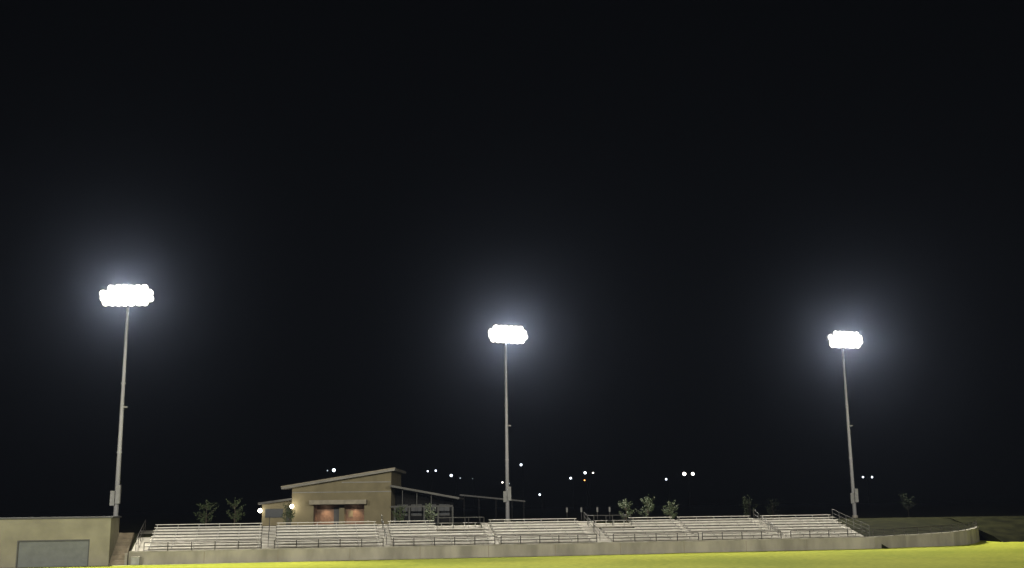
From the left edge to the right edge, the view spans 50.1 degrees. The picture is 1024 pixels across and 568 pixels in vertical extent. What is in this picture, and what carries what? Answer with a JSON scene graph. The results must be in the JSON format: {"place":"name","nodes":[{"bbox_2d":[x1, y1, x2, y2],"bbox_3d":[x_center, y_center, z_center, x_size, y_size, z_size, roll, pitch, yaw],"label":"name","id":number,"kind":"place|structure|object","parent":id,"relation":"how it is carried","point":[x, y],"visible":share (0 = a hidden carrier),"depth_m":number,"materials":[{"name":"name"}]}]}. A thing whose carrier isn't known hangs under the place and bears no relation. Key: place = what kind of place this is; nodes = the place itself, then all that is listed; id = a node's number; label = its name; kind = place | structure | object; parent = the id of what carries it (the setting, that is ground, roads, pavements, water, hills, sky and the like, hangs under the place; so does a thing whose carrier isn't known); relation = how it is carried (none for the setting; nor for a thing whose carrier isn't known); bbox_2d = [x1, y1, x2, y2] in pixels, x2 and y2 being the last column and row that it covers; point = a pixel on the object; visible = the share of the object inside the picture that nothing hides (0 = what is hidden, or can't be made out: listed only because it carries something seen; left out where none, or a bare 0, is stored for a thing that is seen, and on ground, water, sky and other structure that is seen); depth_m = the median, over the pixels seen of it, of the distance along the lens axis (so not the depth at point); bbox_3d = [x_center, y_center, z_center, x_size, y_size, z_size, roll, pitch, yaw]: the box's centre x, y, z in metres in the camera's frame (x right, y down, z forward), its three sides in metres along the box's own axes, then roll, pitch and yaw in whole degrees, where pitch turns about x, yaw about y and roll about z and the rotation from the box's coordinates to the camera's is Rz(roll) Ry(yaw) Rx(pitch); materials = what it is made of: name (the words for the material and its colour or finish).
{"place":"outdoors","nodes":[
{"label":"outdoors","id":0,"kind":"place"},
{"bbox_2d":[258,467,463,525],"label":"concession building","id":1,"kind":"structure","parent":0,"point":[364,496],"depth_m":123.01,"materials":[{"name":"beige brick"}]},
{"bbox_2d":[265,509,282,517],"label":"window","id":2,"kind":"structure","parent":1,"relation":"in","point":[269,513],"depth_m":123.82,"materials":[{"name":"grey glass"}]},
{"bbox_2d":[334,507,338,523],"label":"door","id":3,"kind":"structure","parent":1,"relation":"in","point":[336,509],"depth_m":124.64,"materials":[{"name":"grey metal"}]},
{"bbox_2d":[397,504,407,515],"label":"window","id":4,"kind":"structure","parent":1,"relation":"in","point":[406,509],"depth_m":126.26,"materials":[{"name":"grey glass"}]},
{"bbox_2d":[411,504,421,515],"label":"window","id":5,"kind":"structure","parent":1,"relation":"in","point":[415,511],"depth_m":126.26,"materials":[{"name":"grey glass"}]},
{"bbox_2d":[426,504,435,515],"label":"window","id":6,"kind":"structure","parent":1,"relation":"in","point":[426,504],"depth_m":126.29,"materials":[{"name":"grey glass"}]},
{"bbox_2d":[439,504,449,515],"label":"window","id":7,"kind":"structure","parent":1,"relation":"in","point":[443,511],"depth_m":126.26,"materials":[{"name":"grey glass"}]},
{"bbox_2d":[132,520,862,550],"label":"terrace","id":8,"kind":"structure","parent":0,"point":[140,547],"depth_m":97.68,"materials":[{"name":"concrete"}]},
{"bbox_2d":[135,520,145,550],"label":"railing","id":9,"kind":"object","parent":8,"relation":"on","point":[141,533],"visible":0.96,"depth_m":92.53,"materials":[{"name":"metal"}]},
{"bbox_2d":[149,523,261,549],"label":"bleacher section","id":10,"kind":"object","parent":8,"relation":"on","point":[212,534],"visible":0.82,"depth_m":94.20,"materials":[{"name":"metal"}]},
{"bbox_2d":[262,518,275,544],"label":"aisle stairs","id":11,"kind":"structure","parent":8,"relation":"on","point":[268,535],"depth_m":95.05,"materials":[{"name":"concrete"}]},
{"bbox_2d":[276,521,380,546],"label":"bleacher section","id":12,"kind":"object","parent":8,"relation":"on","point":[328,534],"visible":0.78,"depth_m":96.24,"materials":[{"name":"metal"}]},
{"bbox_2d":[377,515,391,544],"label":"aisle stairs","id":13,"kind":"structure","parent":8,"relation":"on","point":[384,533],"depth_m":96.78,"materials":[{"name":"concrete"}]},
{"bbox_2d":[388,520,490,544],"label":"bleacher section","id":14,"kind":"object","parent":8,"relation":"on","point":[397,529],"visible":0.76,"depth_m":97.53,"materials":[{"name":"metal"}]},
{"bbox_2d":[436,528,484,529],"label":"platform","id":15,"kind":"structure","parent":8,"relation":"on","point":[461,529],"depth_m":98.77,"materials":[{"name":"concrete"}]},
{"bbox_2d":[435,517,483,527],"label":"railing","id":16,"kind":"object","parent":15,"relation":"on","point":[468,522],"visible":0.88,"depth_m":99.10,"materials":[{"name":"grey metal"}]},
{"bbox_2d":[481,523,497,541],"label":"aisle stairs","id":17,"kind":"structure","parent":8,"relation":"on","point":[488,527],"depth_m":98.98,"materials":[{"name":"concrete"}]},
{"bbox_2d":[488,518,589,542],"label":"bleacher section","id":18,"kind":"object","parent":8,"relation":"on","point":[498,533],"visible":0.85,"depth_m":99.88,"materials":[{"name":"metal"}]},
{"bbox_2d":[576,512,607,539],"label":"aisle stairs","id":19,"kind":"structure","parent":8,"relation":"on","point":[593,525],"depth_m":100.49,"materials":[{"name":"concrete"}]},
{"bbox_2d":[590,526,632,527],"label":"platform","id":20,"kind":"structure","parent":8,"relation":"on","point":[610,526],"depth_m":101.52,"materials":[{"name":"concrete"}]},
{"bbox_2d":[588,515,630,525],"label":"railing","id":21,"kind":"object","parent":20,"relation":"on","point":[609,520],"visible":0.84,"depth_m":101.88,"materials":[{"name":"grey metal"}]},
{"bbox_2d":[600,517,689,539],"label":"bleacher section","id":22,"kind":"object","parent":8,"relation":"on","point":[635,526],"visible":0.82,"depth_m":101.31,"materials":[{"name":"metal"}]},
{"bbox_2d":[671,520,690,535],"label":"aisle stairs","id":23,"kind":"structure","parent":8,"relation":"on","point":[681,525],"depth_m":103.36,"materials":[{"name":"concrete"}]},
{"bbox_2d":[677,516,772,538],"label":"bleacher section","id":24,"kind":"object","parent":8,"relation":"on","point":[725,530],"visible":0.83,"depth_m":103.41,"materials":[{"name":"metal"}]},
{"bbox_2d":[752,509,783,537],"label":"aisle stairs","id":25,"kind":"structure","parent":8,"relation":"on","point":[765,525],"depth_m":103.82,"materials":[{"name":"concrete"}]},
{"bbox_2d":[760,514,855,536],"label":"bleacher section","id":26,"kind":"object","parent":8,"relation":"on","point":[799,519],"visible":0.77,"depth_m":105.06,"materials":[{"name":"metal"}]},
{"bbox_2d":[832,509,869,535],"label":"railing","id":27,"kind":"object","parent":8,"relation":"on","point":[851,521],"visible":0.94,"depth_m":105.23,"materials":[{"name":"grey metal"}]},
{"bbox_2d":[0,501,1023,555],"bbox_3d":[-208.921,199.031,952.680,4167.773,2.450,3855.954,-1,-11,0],"label":"ground","id":28,"kind":"structure","parent":0,"point":[131,522],"depth_m":228.74,"materials":[{"name":"grey concrete"}]},
{"bbox_2d":[0,516,121,567],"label":"garage building","id":29,"kind":"structure","parent":28,"relation":"on","point":[56,541],"depth_m":87.42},
{"bbox_2d":[17,541,88,566],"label":"roll door","id":30,"kind":"structure","parent":29,"relation":"in","point":[40,553],"depth_m":87.24,"materials":[{"name":"grey metal"}]},
{"bbox_2d":[109,533,133,564],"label":"concrete steps","id":31,"kind":"structure","parent":28,"relation":"on","point":[120,553],"depth_m":90.55,"materials":[{"name":"beige concrete"}]},
{"bbox_2d":[99,284,153,515],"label":"floodlight pole","id":32,"kind":"object","parent":28,"relation":"on","point":[125,292],"visible":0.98,"depth_m":101.02,"materials":[{"name":"metal"}]},
{"bbox_2d":[193,499,218,528],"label":"young tree","id":33,"kind":"object","parent":28,"relation":"on","point":[205,514],"visible":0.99,"depth_m":109.63,"materials":[{"name":"green plant"}]},
{"bbox_2d":[226,497,245,527],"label":"young tree","id":34,"kind":"object","parent":28,"relation":"on","point":[237,514],"visible":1,"depth_m":109.85,"materials":[{"name":"green plant"}]},
{"bbox_2d":[280,504,295,524],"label":"young tree","id":35,"kind":"object","parent":28,"relation":"on","point":[289,515],"visible":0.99,"depth_m":110.49,"materials":[{"name":"green plant"}]},
{"bbox_2d":[17,553,664,567],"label":"gravel strip","id":36,"kind":"object","parent":28,"relation":"on","point":[335,560],"visible":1,"depth_m":91.14,"materials":[{"name":"gravel"}]},
{"bbox_2d":[131,556,140,564],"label":"utility box","id":37,"kind":"object","parent":36,"relation":"on","point":[135,560],"visible":1,"depth_m":87.85,"materials":[{"name":"metal"}]},
{"bbox_2d":[393,505,405,525],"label":"young tree","id":38,"kind":"object","parent":28,"relation":"on","point":[397,515],"visible":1,"depth_m":111.47,"materials":[{"name":"green plant"}]},
{"bbox_2d":[424,503,437,524],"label":"young tree","id":39,"kind":"object","parent":28,"relation":"on","point":[429,512],"visible":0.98,"depth_m":111.34,"materials":[{"name":"green plant"}]},
{"bbox_2d":[460,494,524,520],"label":"shade shelter","id":40,"kind":"object","parent":28,"relation":"on","point":[496,499],"visible":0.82,"depth_m":147.21,"materials":[{"name":"grey metal"}]},
{"bbox_2d":[487,325,527,521],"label":"floodlight pole","id":41,"kind":"object","parent":28,"relation":"on","point":[516,334],"visible":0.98,"depth_m":124.06,"materials":[{"name":"metal"}]},
{"bbox_2d":[128,527,979,564],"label":"retaining wall","id":42,"kind":"structure","parent":28,"relation":"on","point":[963,537],"depth_m":95.19,"materials":[{"name":"concrete"}]},
{"bbox_2d":[143,540,261,550],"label":"railing","id":43,"kind":"object","parent":42,"relation":"on","point":[167,546],"visible":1,"depth_m":89.78,"materials":[{"name":"metal"}]},
{"bbox_2d":[274,538,383,548],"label":"railing","id":44,"kind":"object","parent":42,"relation":"on","point":[361,542],"visible":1,"depth_m":91.80,"materials":[{"name":"metal"}]},
{"bbox_2d":[393,536,494,545],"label":"railing","id":45,"kind":"object","parent":42,"relation":"on","point":[474,540],"visible":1,"depth_m":93.70,"materials":[{"name":"metal"}]},
{"bbox_2d":[501,534,596,543],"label":"railing","id":46,"kind":"object","parent":42,"relation":"on","point":[539,539],"visible":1,"depth_m":95.47,"materials":[{"name":"metal"}]},
{"bbox_2d":[613,532,698,541],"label":"railing","id":47,"kind":"object","parent":42,"relation":"on","point":[634,537],"visible":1,"depth_m":97.39,"materials":[{"name":"metal"}]},
{"bbox_2d":[702,531,781,539],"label":"railing","id":48,"kind":"object","parent":42,"relation":"on","point":[741,535],"visible":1,"depth_m":99.12,"materials":[{"name":"metal"}]},
{"bbox_2d":[790,529,866,537],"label":"railing","id":49,"kind":"object","parent":42,"relation":"on","point":[847,533],"visible":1,"depth_m":100.59,"materials":[{"name":"metal"}]},
{"bbox_2d":[872,520,976,536],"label":"railing","id":50,"kind":"object","parent":42,"relation":"on","point":[958,527],"visible":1,"depth_m":104.93,"materials":[{"name":"metal"}]},
{"bbox_2d":[618,499,634,522],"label":"young tree","id":51,"kind":"object","parent":28,"relation":"on","point":[628,507],"visible":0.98,"depth_m":109.64,"materials":[{"name":"green plant"}]},
{"bbox_2d":[638,494,655,521],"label":"young tree","id":52,"kind":"object","parent":28,"relation":"on","point":[650,506],"visible":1,"depth_m":109.53,"materials":[{"name":"green plant"}]},
{"bbox_2d":[662,500,678,518],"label":"young tree","id":53,"kind":"object","parent":28,"relation":"on","point":[669,510],"visible":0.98,"depth_m":109.47,"materials":[{"name":"green plant"}]},
{"bbox_2d":[683,472,693,501],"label":"parking lamp","id":54,"kind":"object","parent":28,"relation":"on","point":[684,473],"visible":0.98,"depth_m":295.22,"materials":[{"name":"beige"}]},
{"bbox_2d":[739,495,756,519],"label":"young tree","id":55,"kind":"object","parent":28,"relation":"on","point":[746,504],"visible":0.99,"depth_m":116.56,"materials":[{"name":"green plant"}]},
{"bbox_2d":[764,498,780,519],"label":"young tree","id":56,"kind":"object","parent":28,"relation":"on","point":[772,506],"visible":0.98,"depth_m":119.51,"materials":[{"name":"green plant"}]},
{"bbox_2d":[826,331,862,517],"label":"floodlight pole","id":57,"kind":"object","parent":28,"relation":"on","point":[843,339],"visible":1,"depth_m":130.90,"materials":[{"name":"metal"}]},
{"bbox_2d":[665,540,1023,553],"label":"grass verge","id":58,"kind":"object","parent":28,"relation":"on","point":[983,543],"depth_m":104.22,"materials":[{"name":"green plant"}]},
{"bbox_2d":[899,493,915,516],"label":"young tree","id":59,"kind":"object","parent":28,"relation":"on","point":[911,505],"visible":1,"depth_m":125.20,"materials":[{"name":"green plant"}]},
{"bbox_2d":[0,0,1023,513],"label":"sky","id":60,"kind":"structure","parent":0,"point":[328,210],"materials":[{"name":"black"}]},
{"bbox_2d":[33,546,1023,567],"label":"playing field","id":61,"kind":"structure","parent":0,"point":[987,557],"depth_m":84.39,"materials":[{"name":"green plant"}]},
{"bbox_2d":[778,516,1023,541],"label":"grass bank","id":62,"kind":"structure","parent":0,"point":[1001,528],"depth_m":116.34,"materials":[{"name":"green plant"}]}
]}

